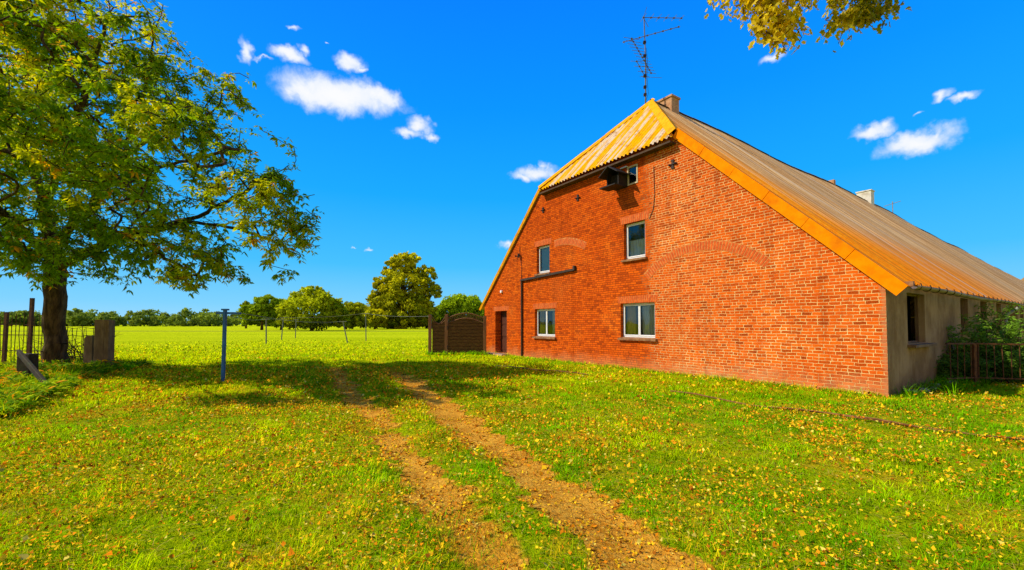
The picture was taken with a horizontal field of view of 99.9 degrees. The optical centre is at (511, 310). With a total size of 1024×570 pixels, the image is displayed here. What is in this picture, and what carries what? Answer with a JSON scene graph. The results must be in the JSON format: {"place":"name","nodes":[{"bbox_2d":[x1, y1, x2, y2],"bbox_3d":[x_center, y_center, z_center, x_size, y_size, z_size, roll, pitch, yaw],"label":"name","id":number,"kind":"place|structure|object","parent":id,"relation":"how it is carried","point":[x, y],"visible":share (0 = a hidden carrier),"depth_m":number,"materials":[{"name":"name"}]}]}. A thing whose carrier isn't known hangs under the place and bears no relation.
{"place":"outdoors","nodes":[
{"label":"outdoors","id":0,"kind":"place"},
{"bbox_2d":[0,324,1023,569],"bbox_3d":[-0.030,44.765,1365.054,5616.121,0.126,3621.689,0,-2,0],"label":"meadow","id":1,"kind":"structure","parent":0,"point":[176,336],"depth_m":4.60,"materials":[{"name":"green plant"}]},
{"bbox_2d":[0,298,42,364],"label":"iron fence","id":2,"kind":"object","parent":1,"relation":"on","point":[30,324],"visible":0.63,"depth_m":16.77,"materials":[{"name":"brown metal"}]},
{"bbox_2d":[16,353,38,376],"bbox_3d":[-13.375,1.636,11.879,0.350,0.880,0.250,0,-2,0],"label":"timber block","id":3,"kind":"object","parent":1,"relation":"on","point":[33,358],"depth_m":11.77,"materials":[{"name":"grey wood"}]},
{"bbox_2d":[16,349,48,382],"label":"timber beam","id":4,"kind":"structure","parent":1,"relation":"on","point":[31,367],"depth_m":10.80,"materials":[{"name":"grey wood"}]},
{"bbox_2d":[16,328,120,365],"bbox_3d":[-16.808,1.357,16.067,3.772,1.522,1.838,0,-2,0],"label":"bramble","id":5,"kind":"object","parent":1,"relation":"on","point":[76,350],"visible":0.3,"depth_m":16.21,"materials":[{"name":"plant"}]},
{"bbox_2d":[0,357,155,414],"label":"undergrowth","id":6,"kind":"object","parent":1,"relation":"on","point":[44,385],"visible":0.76,"depth_m":10.53,"materials":[{"name":"green plant"}]},
{"bbox_2d":[66,325,93,361],"bbox_3d":[-16.882,1.398,16.464,2.050,1.646,0.068,0,-2,0],"label":"wire fence","id":7,"kind":"object","parent":1,"relation":"on","point":[67,327],"visible":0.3,"depth_m":16.48,"materials":[{"name":"metal"}]},
{"bbox_2d":[83,336,93,363],"bbox_3d":[-14.359,1.541,14.708,0.314,1.361,0.301,0,-2,3],"label":"gate post","id":8,"kind":"object","parent":1,"relation":"on","point":[88,349],"visible":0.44,"depth_m":14.57,"materials":[{"name":"wood"}]},
{"bbox_2d":[93,320,103,365],"bbox_3d":[-13.858,1.266,14.567,0.324,1.900,0.320,0,-2,-3],"label":"gate post","id":9,"kind":"object","parent":1,"relation":"on","point":[98,338],"visible":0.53,"depth_m":14.42,"materials":[{"name":"wood"}]},
{"bbox_2d":[103,320,114,369],"bbox_3d":[-13.600,1.275,14.526,0.147,1.881,0.279,0,-2,-6],"label":"gate post","id":10,"kind":"object","parent":1,"relation":"on","point":[109,340],"visible":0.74,"depth_m":14.45,"materials":[{"name":"wood"}]},
{"bbox_2d":[0,0,324,365],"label":"ash tree","id":11,"kind":"object","parent":1,"relation":"on","point":[59,144],"visible":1,"depth_m":12.62,"materials":[{"name":"green plant"}]},
{"bbox_2d":[0,307,327,326],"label":"woodland","id":12,"kind":"object","parent":1,"relation":"on","point":[76,317],"visible":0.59,"depth_m":273.65,"materials":[{"name":"green plant"}]},
{"bbox_2d":[216,309,240,380],"bbox_3d":[-7.787,1.016,11.785,0.823,2.115,0.147,0,-2,11],"label":"clothes post","id":13,"kind":"object","parent":1,"relation":"on","point":[224,336],"visible":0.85,"depth_m":11.78,"materials":[{"name":"metal"}]},
{"bbox_2d":[242,313,338,322],"bbox_3d":[-10.976,0.578,24.089,0.012,0.246,25.727,1,-2,-16],"label":"clothes line","id":14,"kind":"object","parent":13,"relation":"attached to","point":[282,319],"visible":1,"depth_m":16.24,"materials":[{"name":"metal"}]},
{"bbox_2d":[239,300,249,328],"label":"field maple","id":15,"kind":"object","parent":1,"relation":"on","point":[246,302],"visible":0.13,"depth_m":149.56,"materials":[{"name":"green plant"}]},
{"bbox_2d":[236,294,279,329],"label":"field maple","id":16,"kind":"object","parent":1,"relation":"on","point":[263,306],"visible":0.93,"depth_m":110.73,"materials":[{"name":"green plant"}]},
{"bbox_2d":[262,319,266,343],"bbox_3d":[-19.568,1.724,34.228,0.730,2.118,0.097,0,-2,15],"label":"line post","id":17,"kind":"object","parent":1,"relation":"on","point":[265,330],"visible":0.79,"depth_m":34.20,"materials":[{"name":"grey metal"}]},
{"bbox_2d":[269,298,286,329],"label":"field maple","id":18,"kind":"object","parent":1,"relation":"on","point":[280,325],"visible":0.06,"depth_m":117.47,"materials":[{"name":"green plant"}]},
{"bbox_2d":[274,285,349,330],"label":"willow tree","id":19,"kind":"object","parent":1,"relation":"on","point":[300,305],"visible":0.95,"depth_m":99.17,"materials":[{"name":"green plant"}]},
{"bbox_2d":[339,321,347,342],"bbox_3d":[-14.266,1.885,36.413,0.843,1.953,0.185,0,-2,6],"label":"line post","id":20,"kind":"object","parent":1,"relation":"on","point":[344,329],"visible":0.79,"depth_m":36.38,"materials":[{"name":"grey metal"}]},
{"bbox_2d":[341,301,366,328],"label":"field maple","id":21,"kind":"object","parent":1,"relation":"on","point":[357,318],"visible":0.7,"depth_m":122.87,"materials":[{"name":"green plant"}]},
{"bbox_2d":[362,313,368,340],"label":"line post","id":22,"kind":"object","parent":1,"relation":"on","point":[365,325],"visible":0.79,"depth_m":40.30,"materials":[{"name":"grey metal"}]},
{"bbox_2d":[364,308,389,328],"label":"field maple","id":23,"kind":"object","parent":1,"relation":"on","point":[374,321],"visible":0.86,"depth_m":130.50,"materials":[{"name":"green plant"}]},
{"bbox_2d":[361,252,442,328],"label":"oak tree","id":24,"kind":"object","parent":1,"relation":"on","point":[392,298],"visible":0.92,"depth_m":135.33,"materials":[{"name":"green plant"}]},
{"bbox_2d":[334,315,482,328],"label":"hedge","id":25,"kind":"object","parent":1,"relation":"on","point":[437,321],"visible":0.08,"depth_m":141.30,"materials":[{"name":"green plant"}]},
{"bbox_2d":[428,313,485,353],"bbox_3d":[-2.813,1.260,22.164,2.978,2.281,0.165,0,-2,0],"label":"panel fence","id":26,"kind":"object","parent":1,"relation":"on","point":[463,335],"visible":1,"depth_m":22.14,"materials":[{"name":"brown wood"}]},
{"bbox_2d":[435,293,482,319],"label":"hedge tree","id":27,"kind":"object","parent":1,"relation":"on","point":[458,303],"visible":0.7,"depth_m":146.75,"materials":[{"name":"green plant"}]},
{"bbox_2d":[0,350,1022,417],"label":"weeds","id":28,"kind":"object","parent":1,"relation":"on","point":[930,385],"visible":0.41,"depth_m":10.99,"materials":[{"name":"green plant"}]},
{"bbox_2d":[0,348,1023,569],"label":"fallen leaves","id":29,"kind":"object","parent":1,"relation":"on","point":[291,551],"visible":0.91,"depth_m":5.06,"materials":[{"name":"yellow plant"}]},
{"bbox_2d":[496,365,587,374],"bbox_3d":[0.906,2.023,14.696,4.142,0.070,0.199,-2,-3,45],"label":"ground cable","id":30,"kind":"object","parent":1,"relation":"on","point":[542,370],"visible":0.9,"depth_m":14.64,"materials":[{"name":"brown rubber"}]},
{"bbox_2d":[479,94,1023,396],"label":"farmhouse","id":31,"kind":"object","parent":1,"relation":"on","point":[696,246],"visible":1,"depth_m":13.90,"materials":[{"name":"brick"}]},
{"bbox_2d":[501,312,506,352],"bbox_3d":[-0.302,1.142,22.514,0.068,2.140,0.960,1,-2,-35],"label":"door","id":32,"kind":"structure","parent":31,"relation":"in","point":[503,314],"depth_m":22.64,"materials":[{"name":"wood"}]},
{"bbox_2d":[534,245,550,275],"bbox_3d":[1.458,-2.268,19.545,0.320,1.344,1.080,1,-2,-35],"label":"window","id":33,"kind":"structure","parent":31,"relation":"in","point":[544,252],"depth_m":19.73,"materials":[{"name":"clear glass"}]},
{"bbox_2d":[532,309,555,338],"bbox_3d":[1.537,0.609,19.381,0.367,1.344,1.590,1,-2,-35],"label":"window","id":34,"kind":"structure","parent":31,"relation":"in","point":[542,335],"depth_m":19.61,"materials":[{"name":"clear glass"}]},
{"bbox_2d":[598,166,630,191],"bbox_3d":[3.707,-4.805,15.587,0.756,0.790,0.880,1,-2,-35],"label":"nest box","id":35,"kind":"object","parent":31,"relation":"attached to","point":[615,178],"visible":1,"depth_m":15.58,"materials":[{"name":"black wood"}]},
{"bbox_2d":[627,163,637,185],"bbox_3d":[4.321,-4.841,15.393,0.065,0.680,0.470,1,-2,-35],"label":"window","id":36,"kind":"structure","parent":31,"relation":"in","point":[634,165],"depth_m":15.34,"materials":[{"name":"clear glass"}]},
{"bbox_2d":[621,221,646,262],"bbox_3d":[4.401,-2.442,15.308,0.343,1.384,1.090,1,-2,-35],"label":"window","id":37,"kind":"structure","parent":31,"relation":"in","point":[635,248],"depth_m":15.45,"materials":[{"name":"clear glass"}]},
{"bbox_2d":[617,302,656,340],"bbox_3d":[4.466,0.405,15.143,0.370,1.324,1.640,1,-2,-35],"label":"window","id":38,"kind":"structure","parent":31,"relation":"in","point":[648,309],"depth_m":15.17,"materials":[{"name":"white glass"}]},
{"bbox_2d":[622,8,681,102],"bbox_3d":[6.278,-11.048,19.210,2.702,5.100,0.871,0,-2,0],"label":"roof antenna","id":39,"kind":"object","parent":31,"relation":"attached to","point":[645,66],"visible":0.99,"depth_m":19.21,"materials":[{"name":"metal"}]},
{"bbox_2d":[907,294,936,347],"bbox_3d":[10.243,0.308,11.016,2.330,1.640,0.580,1,-2,-35],"label":"window","id":40,"kind":"structure","parent":31,"relation":"in","point":[908,295],"depth_m":11.34,"materials":[{"name":"black glass"}]},
{"bbox_2d":[960,299,975,331],"bbox_3d":[14.551,0.149,13.855,1.220,1.058,0.350,1,-2,-35],"label":"window","id":41,"kind":"structure","parent":31,"relation":"in","point":[960,299],"depth_m":14.24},
{"bbox_2d":[961,300,1023,357],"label":"climbing plant","id":42,"kind":"object","parent":31,"relation":"attached to","point":[985,315],"visible":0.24,"depth_m":14.07,"materials":[{"name":"green plant"}]},
{"bbox_2d":[704,0,911,59],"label":"maple tree","id":43,"kind":"object","parent":1,"relation":"on","point":[777,29],"visible":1,"depth_m":5.88,"materials":[{"name":"yellow plant"}]},
{"bbox_2d":[670,390,1020,440],"bbox_3d":[5.781,1.799,7.297,0.465,0.104,6.871,2,-2,-41],"label":"ground cable","id":44,"kind":"object","parent":1,"relation":"on","point":[894,422],"visible":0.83,"depth_m":7.16,"materials":[{"name":"brown rubber"}]},
{"bbox_2d":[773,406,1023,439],"bbox_3d":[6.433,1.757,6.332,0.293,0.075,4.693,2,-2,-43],"label":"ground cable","id":45,"kind":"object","parent":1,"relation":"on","point":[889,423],"visible":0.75,"depth_m":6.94,"materials":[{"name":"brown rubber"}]},
{"bbox_2d":[918,388,929,392],"bbox_3d":[9.551,1.870,9.981,0.314,0.132,0.216,1,-2,-30],"label":"rubble stone","id":46,"kind":"object","parent":1,"relation":"on","point":[924,389],"visible":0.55,"depth_m":9.90,"materials":[{"name":"grey stone"}]},
{"bbox_2d":[934,312,1023,384],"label":"elder shrub","id":47,"kind":"object","parent":1,"relation":"on","point":[943,369],"visible":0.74,"depth_m":11.80,"materials":[{"name":"green plant"}]},
{"bbox_2d":[945,343,1023,383],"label":"garden railing","id":48,"kind":"object","parent":1,"relation":"on","point":[974,358],"visible":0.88,"depth_m":11.08,"materials":[{"name":"brown metal"}]},
{"bbox_2d":[0,0,1023,318],"label":"sky","id":49,"kind":"structure","parent":0,"point":[430,129],"materials":[{"name":"blue"}]},
{"bbox_2d":[332,367,707,569],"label":"dirt track","id":50,"kind":"structure","parent":0,"point":[562,512],"depth_m":4.09,"materials":[{"name":"soil"}]},
{"bbox_2d":[336,383,668,566],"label":"soil clods","id":51,"kind":"object","parent":50,"relation":"on","point":[470,487],"visible":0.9,"depth_m":4.67,"materials":[{"name":"brown soil"}]}
]}

